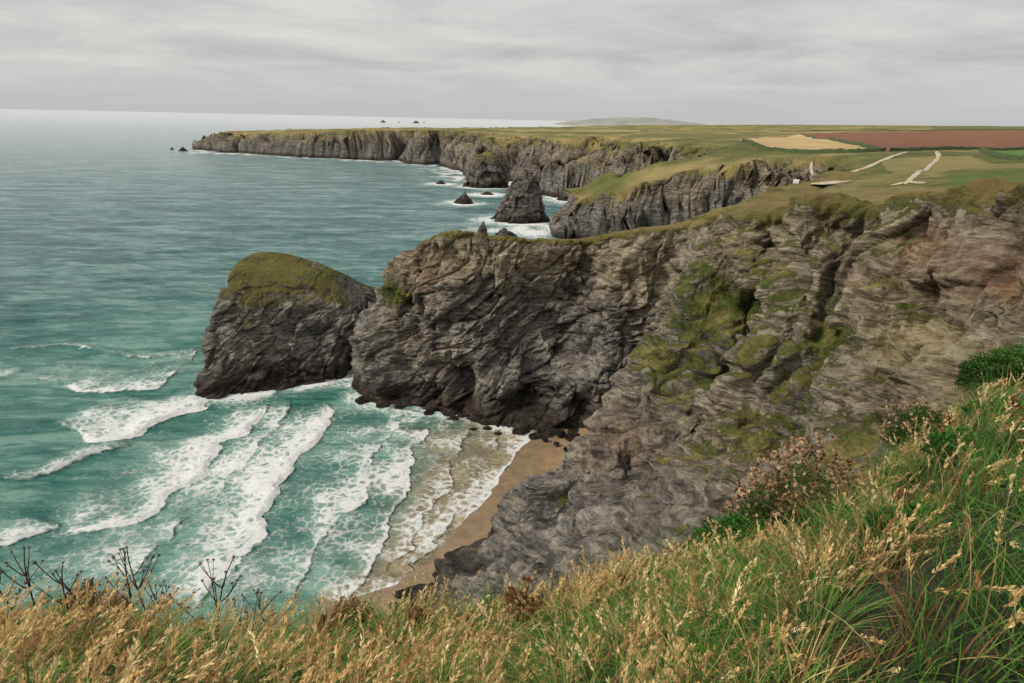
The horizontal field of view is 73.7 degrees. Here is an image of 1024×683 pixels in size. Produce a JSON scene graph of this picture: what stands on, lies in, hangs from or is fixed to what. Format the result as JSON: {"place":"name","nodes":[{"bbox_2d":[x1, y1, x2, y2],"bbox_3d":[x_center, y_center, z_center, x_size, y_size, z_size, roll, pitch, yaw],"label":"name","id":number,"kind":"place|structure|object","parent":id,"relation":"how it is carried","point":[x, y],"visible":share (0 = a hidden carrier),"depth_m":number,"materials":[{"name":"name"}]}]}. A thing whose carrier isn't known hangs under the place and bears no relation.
{"place":"outdoors","nodes":[
{"label":"outdoors","id":0,"kind":"place"},
{"bbox_2d":[194,252,376,399],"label":"headland","id":1,"kind":"structure","parent":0,"point":[280,321],"depth_m":162.86,"materials":[{"name":"grey stone"}]},
{"bbox_2d":[0,109,727,638],"bbox_3d":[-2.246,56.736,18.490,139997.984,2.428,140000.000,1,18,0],"label":"sea","id":2,"kind":"structure","parent":0,"point":[128,239],"depth_m":152.33,"materials":[{"name":"liquid"}]},
{"bbox_2d":[355,395,369,404],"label":"boulder","id":3,"kind":"object","parent":2,"relation":"in","point":[360,400],"visible":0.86,"depth_m":150.39,"materials":[{"name":"stone"}]},
{"bbox_2d":[376,402,389,407],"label":"boulder","id":4,"kind":"object","parent":2,"relation":"in","point":[379,405],"visible":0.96,"depth_m":148.53,"materials":[{"name":"brown stone"}]},
{"bbox_2d":[394,404,404,408],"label":"boulder","id":5,"kind":"object","parent":2,"relation":"in","point":[399,406],"visible":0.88,"depth_m":148.25,"materials":[{"name":"brown stone"}]},
{"bbox_2d":[423,409,434,414],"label":"boulder","id":6,"kind":"object","parent":2,"relation":"in","point":[428,412],"visible":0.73,"depth_m":144.85,"materials":[{"name":"brown stone"}]},
{"bbox_2d":[449,415,458,420],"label":"boulder","id":7,"kind":"object","parent":2,"relation":"in","point":[454,418],"visible":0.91,"depth_m":142.27,"materials":[{"name":"grey stone"}]},
{"bbox_2d":[453,192,473,203],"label":"sea stack","id":8,"kind":"object","parent":2,"relation":"in","point":[463,198],"visible":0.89,"depth_m":502.76,"materials":[{"name":"grey stone"}]},
{"bbox_2d":[477,221,488,235],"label":"sea stack","id":9,"kind":"object","parent":2,"relation":"in","point":[482,229],"visible":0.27,"depth_m":297.93,"materials":[{"name":"grey stone"}]},
{"bbox_2d":[462,150,508,187],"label":"sea stack","id":10,"kind":"object","parent":2,"relation":"in","point":[487,169],"visible":0.98,"depth_m":617.48,"materials":[{"name":"grey stone"}]},
{"bbox_2d":[481,191,493,194],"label":"sea stack","id":11,"kind":"object","parent":2,"relation":"in","point":[487,193],"visible":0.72,"depth_m":565.66,"materials":[{"name":"grey stone"}]},
{"bbox_2d":[483,426,491,429],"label":"boulder","id":12,"kind":"object","parent":2,"relation":"in","point":[487,428],"visible":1,"depth_m":138.36,"materials":[{"name":"grey stone"}]},
{"bbox_2d":[495,227,519,237],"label":"sea stack","id":13,"kind":"object","parent":2,"relation":"in","point":[503,231],"visible":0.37,"depth_m":308.85,"materials":[{"name":"grey stone"}]},
{"bbox_2d":[490,168,549,223],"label":"sea stack","id":14,"kind":"object","parent":2,"relation":"in","point":[521,202],"visible":0.94,"depth_m":415.07,"materials":[{"name":"grey stone"}]},
{"bbox_2d":[556,188,567,200],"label":"sea stack","id":15,"kind":"object","parent":2,"relation":"in","point":[563,196],"visible":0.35,"depth_m":535.36,"materials":[{"name":"grey stone"}]},
{"bbox_2d":[407,605,437,648],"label":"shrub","id":16,"kind":"object","parent":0,"point":[415,609],"visible":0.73,"depth_m":5.66,"materials":[{"name":"plant"}]},
{"bbox_2d":[327,428,588,629],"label":"beach","id":17,"kind":"structure","parent":0,"point":[538,456],"depth_m":111.26,"materials":[{"name":"beige sand"}]},
{"bbox_2d":[512,425,529,434],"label":"boulder","id":18,"kind":"object","parent":17,"relation":"on","point":[520,430],"visible":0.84,"depth_m":136.87,"materials":[{"name":"grey stone"}]},
{"bbox_2d":[528,432,542,439],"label":"boulder","id":19,"kind":"object","parent":17,"relation":"on","point":[535,435],"visible":1,"depth_m":134.95,"materials":[{"name":"grey stone"}]},
{"bbox_2d":[537,426,556,433],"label":"boulder","id":20,"kind":"object","parent":17,"relation":"on","point":[542,430],"visible":0.56,"depth_m":137.57,"materials":[{"name":"grey stone"}]},
{"bbox_2d":[542,430,555,437],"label":"boulder","id":21,"kind":"object","parent":17,"relation":"on","point":[549,434],"visible":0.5,"depth_m":135.93,"materials":[{"name":"grey stone"}]},
{"bbox_2d":[555,429,565,436],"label":"boulder","id":22,"kind":"object","parent":17,"relation":"on","point":[560,433],"visible":0.97,"depth_m":134.46,"materials":[{"name":"grey stone"}]},
{"bbox_2d":[565,431,579,441],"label":"boulder","id":23,"kind":"object","parent":17,"relation":"on","point":[571,435],"visible":0.73,"depth_m":132.78,"materials":[{"name":"grey stone"}]},
{"bbox_2d":[567,428,578,431],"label":"boulder","id":24,"kind":"object","parent":17,"relation":"on","point":[574,429],"visible":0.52,"depth_m":137.46,"materials":[{"name":"grey stone"}]},
{"bbox_2d":[0,0,1023,125],"label":"sky","id":25,"kind":"structure","parent":0,"point":[730,62],"materials":[{"name":"grey"}]},
{"bbox_2d":[0,374,1023,682],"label":"turf bank","id":26,"kind":"structure","parent":0,"point":[928,565],"depth_m":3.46,"materials":[{"name":"green plant"}]},
{"bbox_2d":[0,571,20,627],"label":"dead flower stalk","id":27,"kind":"object","parent":26,"relation":"on","point":[7,602],"visible":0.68,"depth_m":5.03,"materials":[{"name":"brown plant"}]},
{"bbox_2d":[0,546,43,633],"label":"dead flower stalk","id":28,"kind":"object","parent":26,"relation":"on","point":[26,573],"visible":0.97,"depth_m":4.85,"materials":[{"name":"brown plant"}]},
{"bbox_2d":[24,561,82,623],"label":"dead flower stalk","id":29,"kind":"object","parent":26,"relation":"on","point":[41,590],"visible":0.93,"depth_m":5.10,"materials":[{"name":"brown plant"}]},
{"bbox_2d":[54,570,108,628],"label":"dead flower stalk","id":30,"kind":"object","parent":26,"relation":"on","point":[67,588],"visible":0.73,"depth_m":5.26,"materials":[{"name":"brown plant"}]},
{"bbox_2d":[52,578,140,629],"bbox_3d":[-3.484,2.252,5.602,0.848,0.637,0.634,1,18,0],"label":"shrub","id":31,"kind":"object","parent":26,"relation":"on","point":[94,597],"visible":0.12,"depth_m":5.58,"materials":[{"name":"brown plant"}]},
{"bbox_2d":[104,548,135,616],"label":"dead flower stalk","id":32,"kind":"object","parent":26,"relation":"on","point":[128,588],"visible":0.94,"depth_m":4.88,"materials":[{"name":"brown plant"}]},
{"bbox_2d":[112,545,159,629],"bbox_3d":[-2.871,2.005,5.359,0.406,1.037,0.194,10,20,24],"label":"dead flower stalk","id":33,"kind":"object","parent":26,"relation":"on","point":[143,570],"visible":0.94,"depth_m":5.25,"materials":[{"name":"brown plant"}]},
{"bbox_2d":[143,580,178,637],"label":"dead flower stalk","id":34,"kind":"object","parent":26,"relation":"on","point":[156,598],"visible":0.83,"depth_m":5.42,"materials":[{"name":"brown plant"}]},
{"bbox_2d":[161,556,241,645],"bbox_3d":[-2.255,2.064,5.054,0.430,1.097,0.412,14,22,34],"label":"dead flower stalk","id":35,"kind":"object","parent":26,"relation":"on","point":[210,577],"visible":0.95,"depth_m":5.00,"materials":[{"name":"brown plant"}]},
{"bbox_2d":[190,627,228,655],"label":"shrub","id":36,"kind":"object","parent":26,"relation":"on","point":[205,637],"visible":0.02,"depth_m":5.32,"materials":[{"name":"plant"}]},
{"bbox_2d":[232,588,281,634],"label":"dead flower stalk","id":37,"kind":"object","parent":26,"relation":"on","point":[257,592],"visible":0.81,"depth_m":5.37,"materials":[{"name":"brown plant"}]},
{"bbox_2d":[316,613,349,639],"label":"shrub","id":38,"kind":"object","parent":26,"relation":"on","point":[323,619],"visible":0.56,"depth_m":5.59,"materials":[{"name":"brown plant"}]},
{"bbox_2d":[0,545,694,682],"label":"seeding grass","id":39,"kind":"structure","parent":26,"relation":"on","point":[129,670],"depth_m":4.17,"materials":[{"name":"beige plant"}]},
{"bbox_2d":[327,591,378,650],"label":"shrub","id":40,"kind":"object","parent":26,"relation":"on","point":[351,602],"visible":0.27,"depth_m":6.13,"materials":[{"name":"plant"}]},
{"bbox_2d":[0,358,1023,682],"bbox_3d":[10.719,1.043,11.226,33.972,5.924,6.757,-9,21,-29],"label":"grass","id":41,"kind":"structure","parent":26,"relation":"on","point":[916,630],"depth_m":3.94,"materials":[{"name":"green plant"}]},
{"bbox_2d":[502,586,531,630],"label":"dead flower stalk","id":42,"kind":"object","parent":26,"relation":"on","point":[508,598],"visible":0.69,"depth_m":5.50,"materials":[{"name":"brown plant"}]},
{"bbox_2d":[509,574,544,634],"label":"dead flower stalk","id":43,"kind":"object","parent":26,"relation":"on","point":[540,603],"visible":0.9,"depth_m":5.38,"materials":[{"name":"brown plant"}]},
{"bbox_2d":[533,616,585,639],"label":"shrub","id":44,"kind":"object","parent":26,"relation":"on","point":[552,626],"visible":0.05,"depth_m":5.62,"materials":[{"name":"plant"}]},
{"bbox_2d":[609,572,631,592],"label":"dead flower stalk","id":45,"kind":"object","parent":26,"relation":"on","point":[623,577],"visible":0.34,"depth_m":6.15,"materials":[{"name":"brown plant"}]},
{"bbox_2d":[626,566,674,591],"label":"shrub","id":46,"kind":"object","parent":26,"relation":"on","point":[662,573],"visible":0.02,"depth_m":7.04,"materials":[{"name":"beige plant"}]},
{"bbox_2d":[695,554,713,578],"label":"dead flower stalk","id":47,"kind":"object","parent":26,"relation":"on","point":[705,562],"visible":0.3,"depth_m":6.31,"materials":[{"name":"beige plant"}]},
{"bbox_2d":[678,506,769,559],"bbox_3d":[2.522,2.312,8.002,1.181,0.776,0.975,1,18,0],"label":"shrub","id":48,"kind":"object","parent":26,"relation":"on","point":[725,522],"visible":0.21,"depth_m":7.91,"materials":[{"name":"green plant"}]},
{"bbox_2d":[719,576,777,598],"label":"shrub","id":49,"kind":"object","parent":26,"relation":"on","point":[743,586],"depth_m":5.55,"materials":[{"name":"plant"}]},
{"bbox_2d":[495,362,1023,682],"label":"seeding grass","id":50,"kind":"structure","parent":26,"relation":"on","point":[1014,603],"depth_m":4.36,"materials":[{"name":"beige plant"}]},
{"bbox_2d":[720,473,801,542],"bbox_3d":[3.003,2.052,8.242,0.949,1.104,0.905,-9,21,-29],"label":"shrub","id":51,"kind":"object","parent":26,"relation":"on","point":[745,495],"visible":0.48,"depth_m":8.15,"materials":[{"name":"brown plant"}]},
{"bbox_2d":[728,433,875,534],"bbox_3d":[3.627,1.822,8.541,1.860,1.388,1.377,1,18,0],"label":"shrub","id":52,"kind":"object","parent":26,"relation":"on","point":[793,452],"visible":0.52,"depth_m":8.49,"materials":[{"name":"plant"}]},
{"bbox_2d":[791,496,870,537],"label":"shrub","id":53,"kind":"object","parent":26,"relation":"on","point":[813,520],"visible":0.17,"depth_m":7.46,"materials":[{"name":"plant"}]},
{"bbox_2d":[863,500,944,547],"bbox_3d":[2.853,1.299,4.812,0.720,0.320,0.616,1,18,0],"label":"shrub","id":54,"kind":"object","parent":26,"relation":"on","point":[913,506],"visible":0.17,"depth_m":4.83,"materials":[{"name":"green plant"}]},
{"bbox_2d":[894,488,916,503],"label":"dead flower stalk","id":55,"kind":"object","parent":26,"relation":"on","point":[899,493],"visible":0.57,"depth_m":5.62,"materials":[{"name":"brown plant"}]},
{"bbox_2d":[876,391,962,450],"bbox_3d":[6.974,1.348,11.421,1.453,1.086,1.290,-6,19,-21],"label":"shrub","id":56,"kind":"object","parent":26,"relation":"on","point":[909,416],"visible":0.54,"depth_m":11.45,"materials":[{"name":"green plant"}]},
{"bbox_2d":[938,415,954,431],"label":"dead flower stalk","id":57,"kind":"object","parent":26,"relation":"on","point":[948,423],"visible":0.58,"depth_m":8.92,"materials":[{"name":"beige plant"}]},
{"bbox_2d":[920,425,1013,464],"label":"shrub","id":58,"kind":"object","parent":26,"relation":"on","point":[936,437],"visible":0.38,"depth_m":7.15,"materials":[{"name":"green plant"}]},
{"bbox_2d":[950,345,1023,396],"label":"shrub","id":59,"kind":"object","parent":26,"relation":"on","point":[1007,360],"visible":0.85,"depth_m":13.66,"materials":[{"name":"green plant"}]},
{"bbox_2d":[961,395,1023,418],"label":"shrub","id":60,"kind":"object","parent":26,"relation":"on","point":[970,406],"visible":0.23,"depth_m":9.84,"materials":[{"name":"green plant"}]},
{"bbox_2d":[1003,397,1022,432],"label":"dead flower stalk","id":61,"kind":"object","parent":26,"relation":"on","point":[1014,406],"visible":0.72,"depth_m":8.19,"materials":[{"name":"beige plant"}]},
{"bbox_2d":[1005,337,1023,371],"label":"shrub","id":62,"kind":"object","parent":26,"relation":"on","point":[1020,346],"visible":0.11,"depth_m":15.09,"materials":[{"name":"green plant"}]},
{"bbox_2d":[192,124,1023,238],"bbox_3d":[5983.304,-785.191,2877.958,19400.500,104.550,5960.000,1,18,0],"label":"ground","id":63,"kind":"structure","parent":0,"point":[613,179],"depth_m":462.80,"materials":[{"name":"green plant"}]},
{"bbox_2d":[742,139,884,152],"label":"hedge","id":64,"kind":"object","parent":63,"relation":"on","point":[777,149],"visible":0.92,"depth_m":333.99,"materials":[{"name":"green plant"}]},
{"bbox_2d":[809,180,851,184],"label":"gravel lot","id":65,"kind":"structure","parent":63,"relation":"on","point":[828,182],"depth_m":205.92,"materials":[{"name":"beige gravel"}]},
{"bbox_2d":[800,133,885,150],"bbox_3d":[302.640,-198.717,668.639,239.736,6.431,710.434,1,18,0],"label":"hedge","id":66,"kind":"object","parent":63,"relation":"on","point":[861,144],"visible":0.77,"depth_m":440.73,"materials":[{"name":"green plant"}]},
{"bbox_2d":[788,129,1020,131],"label":"hedge","id":67,"kind":"object","parent":63,"relation":"on","point":[908,130],"visible":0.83,"depth_m":1470.73,"materials":[{"name":"green plant"}]},
{"bbox_2d":[890,146,1023,150],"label":"hedge","id":68,"kind":"object","parent":63,"relation":"on","point":[921,148],"visible":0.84,"depth_m":353.40,"materials":[{"name":"green plant"}]},
{"bbox_2d":[978,147,1023,160],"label":"hedge","id":69,"kind":"object","parent":63,"relation":"on","point":[995,154],"visible":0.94,"depth_m":257.63,"materials":[{"name":"green plant"}]},
{"bbox_2d":[555,117,706,125],"bbox_3d":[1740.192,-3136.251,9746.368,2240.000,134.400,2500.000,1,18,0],"label":"hill","id":70,"kind":"structure","parent":0,"point":[619,121],"depth_m":8895.96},
{"bbox_2d":[348,170,1023,626],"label":"cliff","id":71,"kind":"structure","parent":0,"point":[686,370],"depth_m":96.19,"materials":[{"name":"grey stone"}]},
{"bbox_2d":[793,179,799,183],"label":"parked car","id":72,"kind":"object","parent":71,"relation":"on","point":[796,181],"visible":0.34,"depth_m":223.80,"materials":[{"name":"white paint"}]},
{"bbox_2d":[809,162,812,175],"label":"path","id":73,"kind":"structure","parent":0,"point":[811,167],"depth_m":281.18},
{"bbox_2d":[850,152,905,171],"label":"path","id":74,"kind":"structure","parent":0,"point":[877,162],"depth_m":272.09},
{"bbox_2d":[891,181,925,185],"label":"path","id":75,"kind":"structure","parent":0,"point":[917,182],"depth_m":169.81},
{"bbox_2d":[904,151,940,184],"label":"path","id":76,"kind":"structure","parent":0,"point":[928,167],"depth_m":234.69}
]}

